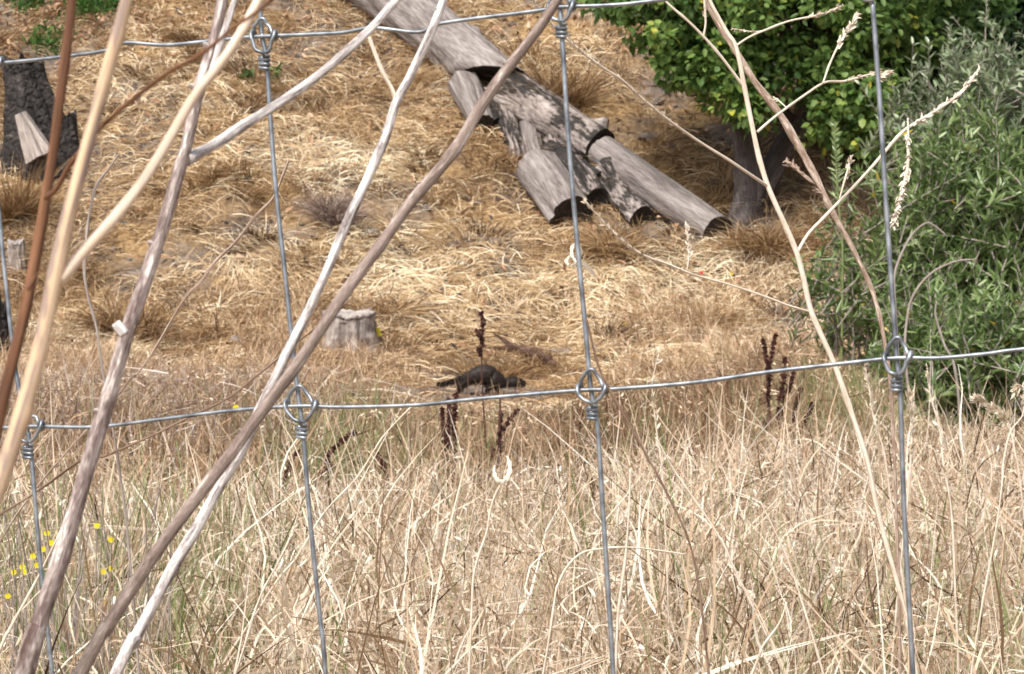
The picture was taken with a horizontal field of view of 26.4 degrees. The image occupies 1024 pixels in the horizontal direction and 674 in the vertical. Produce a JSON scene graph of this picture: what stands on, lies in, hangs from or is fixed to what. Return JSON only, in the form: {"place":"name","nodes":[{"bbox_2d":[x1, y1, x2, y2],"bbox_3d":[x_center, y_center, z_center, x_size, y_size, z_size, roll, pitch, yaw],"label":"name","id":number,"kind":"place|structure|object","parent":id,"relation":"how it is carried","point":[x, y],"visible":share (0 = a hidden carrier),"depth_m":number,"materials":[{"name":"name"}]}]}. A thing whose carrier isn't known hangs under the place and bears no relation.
{"place":"outdoors","nodes":[
{"label":"outdoors","id":0,"kind":"place"},
{"bbox_2d":[0,240,880,406],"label":"short dry grass","id":1,"kind":"structure","parent":0,"point":[95,361],"depth_m":15.03,"materials":[{"name":"plant"}]},
{"bbox_2d":[0,0,1019,409],"bbox_3d":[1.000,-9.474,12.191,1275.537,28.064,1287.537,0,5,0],"label":"ground","id":2,"kind":"structure","parent":0,"point":[388,206],"depth_m":17.86,"materials":[{"name":"brown plant"}]},
{"bbox_2d":[0,294,9,355],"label":"stump","id":3,"kind":"object","parent":2,"relation":"on","point":[4,331],"visible":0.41,"depth_m":14.83,"materials":[{"name":"black wood"}]},
{"bbox_2d":[6,237,26,277],"bbox_3d":[-3.802,-0.605,16.753,0.157,0.336,0.155,2,6,21],"label":"stump","id":4,"kind":"object","parent":2,"relation":"on","point":[16,247],"visible":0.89,"depth_m":16.70,"materials":[{"name":"grey wood"}]},
{"bbox_2d":[0,0,54,15],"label":"green herb","id":5,"kind":"object","parent":2,"relation":"on","point":[26,4],"visible":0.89,"depth_m":20.89,"materials":[{"name":"green plant"}]},
{"bbox_2d":[0,534,58,651],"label":"grass stalk","id":6,"kind":"object","parent":2,"relation":"on","point":[7,632],"depth_m":1.70,"materials":[{"name":"beige plant"}]},
{"bbox_2d":[0,150,71,227],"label":"grass tussock","id":7,"kind":"object","parent":2,"relation":"on","point":[9,200],"depth_m":17.34,"materials":[{"name":"plant"}]},
{"bbox_2d":[0,53,79,178],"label":"stump","id":8,"kind":"object","parent":2,"relation":"on","point":[28,108],"visible":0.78,"depth_m":18.08,"materials":[{"name":"black wood"}]},
{"bbox_2d":[16,20,82,60],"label":"green herb","id":9,"kind":"object","parent":2,"relation":"on","point":[40,40],"visible":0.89,"depth_m":19.77,"materials":[{"name":"green plant"}]},
{"bbox_2d":[63,109,79,145],"bbox_3d":[-3.721,-1.695,18.275,0.203,0.424,0.219,-3,6,-28],"label":"stump","id":10,"kind":"object","parent":2,"relation":"on","point":[70,120],"visible":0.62,"depth_m":18.20,"materials":[{"name":"black wood"}]},
{"bbox_2d":[0,470,172,673],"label":"flowering weed","id":11,"kind":"object","parent":2,"relation":"on","point":[75,621],"visible":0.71,"depth_m":2.99,"materials":[{"name":"beige stem"},{"name":"yellow petals"}]},
{"bbox_2d":[57,0,116,25],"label":"green herb","id":12,"kind":"object","parent":2,"relation":"on","point":[80,4],"visible":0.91,"depth_m":20.24,"materials":[{"name":"green plant"}]},
{"bbox_2d":[82,154,139,673],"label":"dead stalk","id":13,"kind":"object","parent":2,"relation":"on","point":[103,373],"visible":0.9,"depth_m":2.30,"materials":[{"name":"beige plant"}]},
{"bbox_2d":[93,0,135,15],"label":"green herb","id":14,"kind":"object","parent":2,"relation":"on","point":[110,6],"visible":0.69,"depth_m":20.26,"materials":[{"name":"green plant"}]},
{"bbox_2d":[30,285,218,345],"bbox_3d":[-2.725,-0.159,15.669,1.414,0.515,1.179,0,5,0],"label":"grass tussock","id":15,"kind":"object","parent":2,"relation":"on","point":[114,318],"depth_m":15.66,"materials":[{"name":"plant"}]},
{"bbox_2d":[0,0,262,506],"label":"dead weed","id":16,"kind":"object","parent":2,"relation":"on","point":[60,271],"visible":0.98,"depth_m":0.56,"materials":[{"name":"beige plant"}]},
{"bbox_2d":[0,0,272,439],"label":"dead weed","id":17,"kind":"object","parent":2,"relation":"on","point":[49,191],"visible":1,"depth_m":0.62,"materials":[{"name":"brown plant"}]},
{"bbox_2d":[0,160,289,541],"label":"dead stalk","id":18,"kind":"object","parent":2,"relation":"on","point":[226,250],"visible":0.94,"depth_m":1.90,"materials":[{"name":"brown plant"}]},
{"bbox_2d":[0,298,351,515],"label":"dead stalk","id":19,"kind":"object","parent":2,"relation":"on","point":[133,443],"visible":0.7,"depth_m":1.35,"materials":[{"name":"beige plant"}]},
{"bbox_2d":[14,0,401,673],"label":"dead weed","id":20,"kind":"object","parent":2,"relation":"on","point":[32,640],"visible":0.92,"depth_m":0.84,"materials":[{"name":"grey plant"}]},
{"bbox_2d":[157,145,269,193],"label":"grass tussock","id":21,"kind":"object","parent":2,"relation":"on","point":[212,177],"depth_m":17.79,"materials":[{"name":"plant"}]},
{"bbox_2d":[0,344,445,612],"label":"twiggy grass","id":22,"kind":"structure","parent":2,"relation":"on","point":[155,396],"depth_m":8.43,"materials":[{"name":"brown plant"}]},
{"bbox_2d":[236,67,255,85],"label":"green herb","id":23,"kind":"object","parent":2,"relation":"on","point":[246,73],"visible":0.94,"depth_m":19.22,"materials":[{"name":"green plant"}]},
{"bbox_2d":[234,482,304,673],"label":"grass stalk","id":24,"kind":"object","parent":2,"relation":"on","point":[269,578],"depth_m":2.10,"materials":[{"name":"beige plant"}]},
{"bbox_2d":[269,62,282,81],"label":"green herb","id":25,"kind":"object","parent":2,"relation":"on","point":[277,69],"visible":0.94,"depth_m":19.34,"materials":[{"name":"green plant"}]},
{"bbox_2d":[110,0,447,673],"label":"dead weed","id":26,"kind":"object","parent":2,"relation":"on","point":[132,641],"visible":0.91,"depth_m":0.95,"materials":[{"name":"grey plant"}]},
{"bbox_2d":[276,449,299,543],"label":"dock plant","id":27,"kind":"object","parent":2,"relation":"on","point":[288,468],"visible":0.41,"depth_m":5.19,"materials":[{"name":"brown plant"}]},
{"bbox_2d":[216,407,410,673],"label":"grass stalk","id":28,"kind":"object","parent":2,"relation":"on","point":[314,527],"depth_m":3.00,"materials":[{"name":"beige plant"}]},
{"bbox_2d":[73,0,561,673],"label":"dead weed","id":29,"kind":"object","parent":2,"relation":"on","point":[131,588],"visible":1,"depth_m":0.87,"materials":[{"name":"brown plant"}]},
{"bbox_2d":[270,178,391,228],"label":"grass tussock","id":30,"kind":"object","parent":2,"relation":"on","point":[335,210],"depth_m":17.31,"materials":[{"name":"grey plant"}]},
{"bbox_2d":[311,430,357,524],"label":"dock plant","id":31,"kind":"object","parent":2,"relation":"on","point":[341,440],"visible":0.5,"depth_m":5.20,"materials":[{"name":"brown plant"}]},
{"bbox_2d":[319,308,380,352],"bbox_3d":[-1.134,0.003,15.270,0.444,0.399,0.426,2,6,24],"label":"stump","id":32,"kind":"object","parent":2,"relation":"on","point":[345,324],"visible":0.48,"depth_m":15.13,"materials":[{"name":"grey wood"}]},
{"bbox_2d":[376,327,380,336],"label":"flowering weed","id":33,"kind":"object","parent":2,"relation":"on","point":[378,331],"visible":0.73,"depth_m":15.34,"materials":[{"name":"yellow plant"}]},
{"bbox_2d":[375,452,389,495],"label":"dock plant","id":34,"kind":"object","parent":2,"relation":"on","point":[380,461],"visible":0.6,"depth_m":5.59,"materials":[{"name":"brown plant"}]},
{"bbox_2d":[298,276,473,329],"bbox_3d":[-0.976,-0.239,15.991,1.427,0.417,0.875,0,5,0],"label":"grass tussock","id":35,"kind":"object","parent":2,"relation":"on","point":[398,308],"depth_m":16.04,"materials":[{"name":"plant"}]},
{"bbox_2d":[372,28,439,66],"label":"grass tussock","id":36,"kind":"object","parent":2,"relation":"on","point":[410,52],"depth_m":19.77,"materials":[{"name":"plant"}]},
{"bbox_2d":[343,0,523,81],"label":"log","id":37,"kind":"object","parent":2,"relation":"on","point":[462,46],"visible":0.73,"depth_m":19.50,"materials":[{"name":"grey wood"}]},
{"bbox_2d":[0,0,875,367],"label":"char debris","id":38,"kind":"object","parent":2,"relation":"on","point":[352,186],"visible":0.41,"depth_m":17.63,"materials":[{"name":"black wood"}]},
{"bbox_2d":[439,391,459,481],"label":"dock plant","id":39,"kind":"object","parent":2,"relation":"on","point":[454,413],"visible":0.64,"depth_m":6.60,"materials":[{"name":"brown plant"}]},
{"bbox_2d":[26,0,890,368],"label":"soil clods","id":40,"kind":"object","parent":2,"relation":"on","point":[646,136],"visible":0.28,"depth_m":17.64,"materials":[{"name":"brown soil"}]},
{"bbox_2d":[448,70,493,130],"bbox_3d":[-0.338,-2.042,18.926,0.295,0.541,0.594,-2,6,-24],"label":"log","id":41,"kind":"object","parent":2,"relation":"on","point":[464,90],"visible":0.79,"depth_m":18.83,"materials":[{"name":"grey wood"}]},
{"bbox_2d":[425,368,525,404],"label":"grass wisps","id":42,"kind":"object","parent":2,"relation":"on","point":[477,388],"depth_m":12.84,"materials":[{"name":"plant"}]},
{"bbox_2d":[436,363,527,393],"bbox_3d":[-0.186,0.252,13.338,0.565,0.188,0.139,0,5,0],"label":"mink","id":43,"kind":"object","parent":2,"relation":"on","point":[494,375],"visible":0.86,"depth_m":13.31,"materials":[{"name":"fur"}]},
{"bbox_2d":[474,311,489,467],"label":"dock plant","id":44,"kind":"object","parent":2,"relation":"on","point":[479,349],"visible":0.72,"depth_m":7.20,"materials":[{"name":"brown plant"}]},
{"bbox_2d":[468,456,511,673],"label":"curled leaf stalk","id":45,"kind":"object","parent":2,"relation":"on","point":[506,477],"visible":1,"depth_m":2.00,"materials":[{"name":"beige plant"}]},
{"bbox_2d":[489,100,499,127],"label":"log","id":46,"kind":"object","parent":2,"relation":"on","point":[495,114],"visible":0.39,"depth_m":18.87,"materials":[{"name":"grey wood"}]},
{"bbox_2d":[488,399,519,486],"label":"dock plant","id":47,"kind":"object","parent":2,"relation":"on","point":[502,428],"visible":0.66,"depth_m":6.80,"materials":[{"name":"brown plant"}]},
{"bbox_2d":[0,0,1019,414],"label":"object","id":48,"kind":"object","parent":2,"relation":"on","point":[502,160],"visible":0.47,"depth_m":17.38,"materials":[{"name":"beige plant"}]},
{"bbox_2d":[496,104,525,158],"bbox_3d":[0.015,-1.725,18.701,0.199,0.542,0.732,-2,5,-17],"label":"log","id":49,"kind":"object","parent":2,"relation":"on","point":[510,129],"visible":0.81,"depth_m":18.67,"materials":[{"name":"grey wood"}]},
{"bbox_2d":[0,334,1023,670],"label":"meadow grass","id":50,"kind":"structure","parent":2,"relation":"on","point":[736,364],"depth_m":8.73,"materials":[{"name":"plant"}]},
{"bbox_2d":[0,0,1023,673],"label":"wire fence","id":51,"kind":"object","parent":2,"relation":"on","point":[592,410],"visible":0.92,"depth_m":1.12,"materials":[{"name":"grey metal"}]},
{"bbox_2d":[475,333,555,366],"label":"fallen branch","id":52,"kind":"object","parent":2,"relation":"on","point":[509,344],"visible":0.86,"depth_m":14.87,"materials":[{"name":"brown wood"}]},
{"bbox_2d":[519,120,542,153],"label":"log","id":53,"kind":"object","parent":2,"relation":"on","point":[529,132],"visible":0.56,"depth_m":18.58,"materials":[{"name":"grey wood"}]},
{"bbox_2d":[542,133,557,143],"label":"log","id":54,"kind":"object","parent":2,"relation":"on","point":[547,138],"visible":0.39,"depth_m":18.54,"materials":[{"name":"grey wood"}]},
{"bbox_2d":[492,70,614,159],"bbox_3d":[0.349,-1.879,18.763,1.278,0.894,0.406,5,7,45],"label":"log","id":55,"kind":"object","parent":2,"relation":"on","point":[547,117],"visible":0.6,"depth_m":18.59,"materials":[{"name":"grey wood"}]},
{"bbox_2d":[515,148,592,227],"bbox_3d":[0.348,-1.188,17.729,0.377,0.685,0.981,-2,6,-19],"label":"log","id":56,"kind":"object","parent":2,"relation":"on","point":[543,177],"visible":0.84,"depth_m":17.57,"materials":[{"name":"grey wood"}]},
{"bbox_2d":[479,46,647,111],"bbox_3d":[0.433,-2.191,18.833,1.514,0.676,1.193,0,5,0],"label":"grass tussock","id":57,"kind":"object","parent":2,"relation":"on","point":[580,97],"depth_m":18.95,"materials":[{"name":"plant"}]},
{"bbox_2d":[541,139,601,176],"bbox_3d":[0.501,-1.431,18.294,0.247,0.458,0.758,-3,6,-34],"label":"log","id":58,"kind":"object","parent":2,"relation":"on","point":[560,150],"visible":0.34,"depth_m":18.33,"materials":[{"name":"grey wood"}]},
{"bbox_2d":[564,243,596,276],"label":"curled leaf stalk","id":59,"kind":"object","parent":2,"relation":"on","point":[585,264],"visible":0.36,"depth_m":1.30,"materials":[{"name":"beige plant"}]},
{"bbox_2d":[562,154,607,209],"bbox_3d":[0.597,-1.278,18.044,0.210,0.464,0.624,-2,6,-22],"label":"log","id":60,"kind":"object","parent":2,"relation":"on","point":[586,179],"visible":0.72,"depth_m":17.86,"materials":[{"name":"grey wood"}]},
{"bbox_2d":[509,210,670,265],"bbox_3d":[0.600,-0.778,16.902,1.430,0.481,0.904,2,6,24],"label":"grass tussock","id":61,"kind":"object","parent":2,"relation":"on","point":[598,245],"depth_m":16.95,"materials":[{"name":"plant"}]},
{"bbox_2d":[595,155,621,179],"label":"log","id":62,"kind":"object","parent":2,"relation":"on","point":[605,166],"visible":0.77,"depth_m":17.98,"materials":[{"name":"grey wood"}]},
{"bbox_2d":[542,546,684,673],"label":"grass stalk","id":63,"kind":"object","parent":2,"relation":"on","point":[554,600],"depth_m":1.80,"materials":[{"name":"beige plant"}]},
{"bbox_2d":[615,469,630,673],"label":"grass stalk","id":64,"kind":"object","parent":2,"relation":"on","point":[620,593],"depth_m":1.90,"materials":[{"name":"beige plant"}]},
{"bbox_2d":[602,174,656,227],"bbox_3d":[0.938,-1.089,17.770,0.250,0.472,0.613,-2,6,-25],"label":"log","id":65,"kind":"object","parent":2,"relation":"on","point":[625,198],"visible":0.96,"depth_m":17.62,"materials":[{"name":"grey wood"}]},
{"bbox_2d":[586,319,709,673],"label":"dead stalk","id":66,"kind":"object","parent":2,"relation":"on","point":[659,479],"visible":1,"depth_m":1.09,"materials":[{"name":"beige plant"}]},
{"bbox_2d":[588,136,731,241],"bbox_3d":[1.183,-1.189,17.708,0.299,0.878,1.697,-3,6,-32],"label":"log","id":67,"kind":"object","parent":2,"relation":"on","point":[650,185],"visible":0.81,"depth_m":17.51,"materials":[{"name":"grey wood"}]},
{"bbox_2d":[651,346,670,673],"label":"grass stalk","id":68,"kind":"object","parent":2,"relation":"on","point":[653,402],"depth_m":2.80,"materials":[{"name":"beige plant"}]},
{"bbox_2d":[601,287,786,341],"bbox_3d":[1.264,-0.140,15.741,1.642,0.398,1.122,0,5,0],"label":"grass tussock","id":69,"kind":"object","parent":2,"relation":"on","point":[710,316],"depth_m":15.84,"materials":[{"name":"plant"}]},
{"bbox_2d":[652,173,744,222],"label":"grass tussock","id":70,"kind":"object","parent":2,"relation":"on","point":[713,201],"depth_m":17.59,"materials":[{"name":"plant"}]},
{"bbox_2d":[655,437,784,673],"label":"grass stalk","id":71,"kind":"object","parent":2,"relation":"on","point":[734,569],"depth_m":2.70,"materials":[{"name":"beige plant"}]},
{"bbox_2d":[531,0,979,673],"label":"branching weed","id":72,"kind":"object","parent":2,"relation":"on","point":[851,26],"visible":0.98,"depth_m":1.42,"materials":[{"name":"beige plant"}]},
{"bbox_2d":[697,199,830,267],"bbox_3d":[1.921,-0.799,16.744,1.164,0.524,0.991,0,5,0],"label":"grass tussock","id":73,"kind":"object","parent":2,"relation":"on","point":[772,242],"depth_m":16.79,"materials":[{"name":"plant"}]},
{"bbox_2d":[750,602,786,673],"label":"grass stalk","id":74,"kind":"object","parent":2,"relation":"on","point":[763,646],"depth_m":1.80,"materials":[{"name":"beige plant"}]},
{"bbox_2d":[761,333,778,452],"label":"dock plant","id":75,"kind":"object","parent":2,"relation":"on","point":[768,362],"visible":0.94,"depth_m":8.20,"materials":[{"name":"brown plant"}]},
{"bbox_2d":[576,0,964,231],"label":"broadleaf tree","id":76,"kind":"object","parent":2,"relation":"on","point":[694,63],"visible":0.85,"depth_m":16.86,"materials":[{"name":"green plant"}]},
{"bbox_2d":[775,356,795,435],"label":"dock plant","id":77,"kind":"object","parent":2,"relation":"on","point":[782,390],"visible":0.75,"depth_m":8.00,"materials":[{"name":"brown plant"}]},
{"bbox_2d":[762,386,813,453],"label":"dock plant","id":78,"kind":"object","parent":2,"relation":"on","point":[810,408],"visible":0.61,"depth_m":7.80,"materials":[{"name":"brown plant"}]},
{"bbox_2d":[759,501,823,673],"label":"grass stalk","id":79,"kind":"object","parent":2,"relation":"on","point":[806,616],"depth_m":2.00,"materials":[{"name":"beige plant"}]},
{"bbox_2d":[702,0,901,673],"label":"dead stalk","id":80,"kind":"object","parent":2,"relation":"on","point":[772,104],"visible":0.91,"depth_m":2.60,"materials":[{"name":"brown plant"}]},
{"bbox_2d":[828,119,846,370],"bbox_3d":[1.882,-0.408,12.595,0.117,1.695,0.228,0,5,0],"label":"green sapling","id":81,"kind":"object","parent":2,"relation":"on","point":[836,154],"visible":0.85,"depth_m":12.60,"materials":[{"name":"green plant"}]},
{"bbox_2d":[787,186,902,382],"bbox_3d":[2.063,-0.223,12.911,0.904,1.334,1.212,0,5,0],"label":"willow shrub","id":82,"kind":"object","parent":2,"relation":"on","point":[822,285],"visible":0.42,"depth_m":12.87,"materials":[{"name":"green plant"}]},
{"bbox_2d":[862,363,906,607],"bbox_3d":[0.507,0.686,2.951,0.086,1.318,0.026,0,5,3],"label":"grass stalk","id":83,"kind":"object","parent":2,"relation":"on","point":[867,378],"depth_m":2.90,"materials":[{"name":"beige plant"}]},
{"bbox_2d":[890,385,917,673],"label":"grass stalk","id":84,"kind":"object","parent":2,"relation":"on","point":[912,409],"depth_m":2.90,"materials":[{"name":"beige plant"}]},
{"bbox_2d":[800,0,1020,176],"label":"broadleaf tree","id":85,"kind":"object","parent":2,"relation":"on","point":[943,11],"visible":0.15,"depth_m":17.80,"materials":[{"name":"green plant"}]},
{"bbox_2d":[893,222,945,361],"bbox_3d":[1.419,0.253,7.649,0.180,1.310,0.065,-2,6,-22],"label":"bare cane","id":86,"kind":"object","parent":2,"relation":"on","point":[906,243],"visible":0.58,"depth_m":7.60,"materials":[{"name":"beige plant"}]},
{"bbox_2d":[818,5,1023,117],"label":"bush","id":87,"kind":"object","parent":2,"relation":"on","point":[1009,26],"visible":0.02,"depth_m":18.97,"materials":[{"name":"green plant"}]},
{"bbox_2d":[833,86,1023,371],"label":"willow shrub","id":88,"kind":"object","parent":2,"relation":"on","point":[990,197],"visible":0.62,"depth_m":11.76,"materials":[{"name":"green plant"}]},
{"bbox_2d":[854,0,1023,290],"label":"willow shrub","id":89,"kind":"object","parent":2,"relation":"on","point":[1000,84],"visible":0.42,"depth_m":12.81,"materials":[{"name":"green plant"}]},
{"bbox_2d":[904,259,975,489],"bbox_3d":[1.489,0.317,7.644,0.251,1.183,0.054,-1,5,-15],"label":"bare cane","id":90,"kind":"object","parent":2,"relation":"on","point":[908,310],"visible":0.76,"depth_m":7.60,"materials":[{"name":"beige plant"}]},
{"bbox_2d":[924,363,959,673],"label":"grass stalk","id":91,"kind":"object","parent":2,"relation":"on","point":[937,424],"depth_m":2.80,"materials":[{"name":"beige plant"}]},
{"bbox_2d":[862,251,1023,439],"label":"willow shrub","id":92,"kind":"object","parent":2,"relation":"on","point":[993,321],"visible":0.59,"depth_m":10.62,"materials":[{"name":"green plant"}]},
{"bbox_2d":[934,301,961,442],"bbox_3d":[1.520,0.392,7.629,0.103,1.036,0.020,2,6,24],"label":"bare cane","id":93,"kind":"object","parent":2,"relation":"on","point":[952,360],"visible":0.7,"depth_m":7.60,"materials":[{"name":"beige plant"}]},
{"bbox_2d":[939,14,1023,113],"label":"bush","id":94,"kind":"object","parent":2,"relation":"on","point":[1011,39],"visible":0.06,"depth_m":18.57,"materials":[{"name":"green plant"}]},
{"bbox_2d":[956,0,1023,25],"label":"bush","id":95,"kind":"object","parent":2,"relation":"on","point":[1019,13],"visible":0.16,"depth_m":19.82,"materials":[{"name":"green plant"}]},
{"bbox_2d":[968,392,1023,519],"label":"grass stalk","id":96,"kind":"object","parent":2,"relation":"on","point":[1003,414],"depth_m":2.60,"materials":[{"name":"beige plant"}]},
{"bbox_2d":[970,381,1023,673],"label":"grass stalk","id":97,"kind":"object","parent":2,"relation":"on","point":[1016,388],"depth_m":2.50,"materials":[{"name":"beige plant"}]},
{"bbox_2d":[0,326,1023,673],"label":"tall dry grass","id":98,"kind":"structure","parent":0,"point":[364,620],"depth_m":3.73,"materials":[{"name":"plant"}]},
{"bbox_2d":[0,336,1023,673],"bbox_3d":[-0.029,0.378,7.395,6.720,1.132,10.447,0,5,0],"label":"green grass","id":99,"kind":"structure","parent":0,"point":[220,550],"depth_m":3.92,"materials":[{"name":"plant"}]}
]}

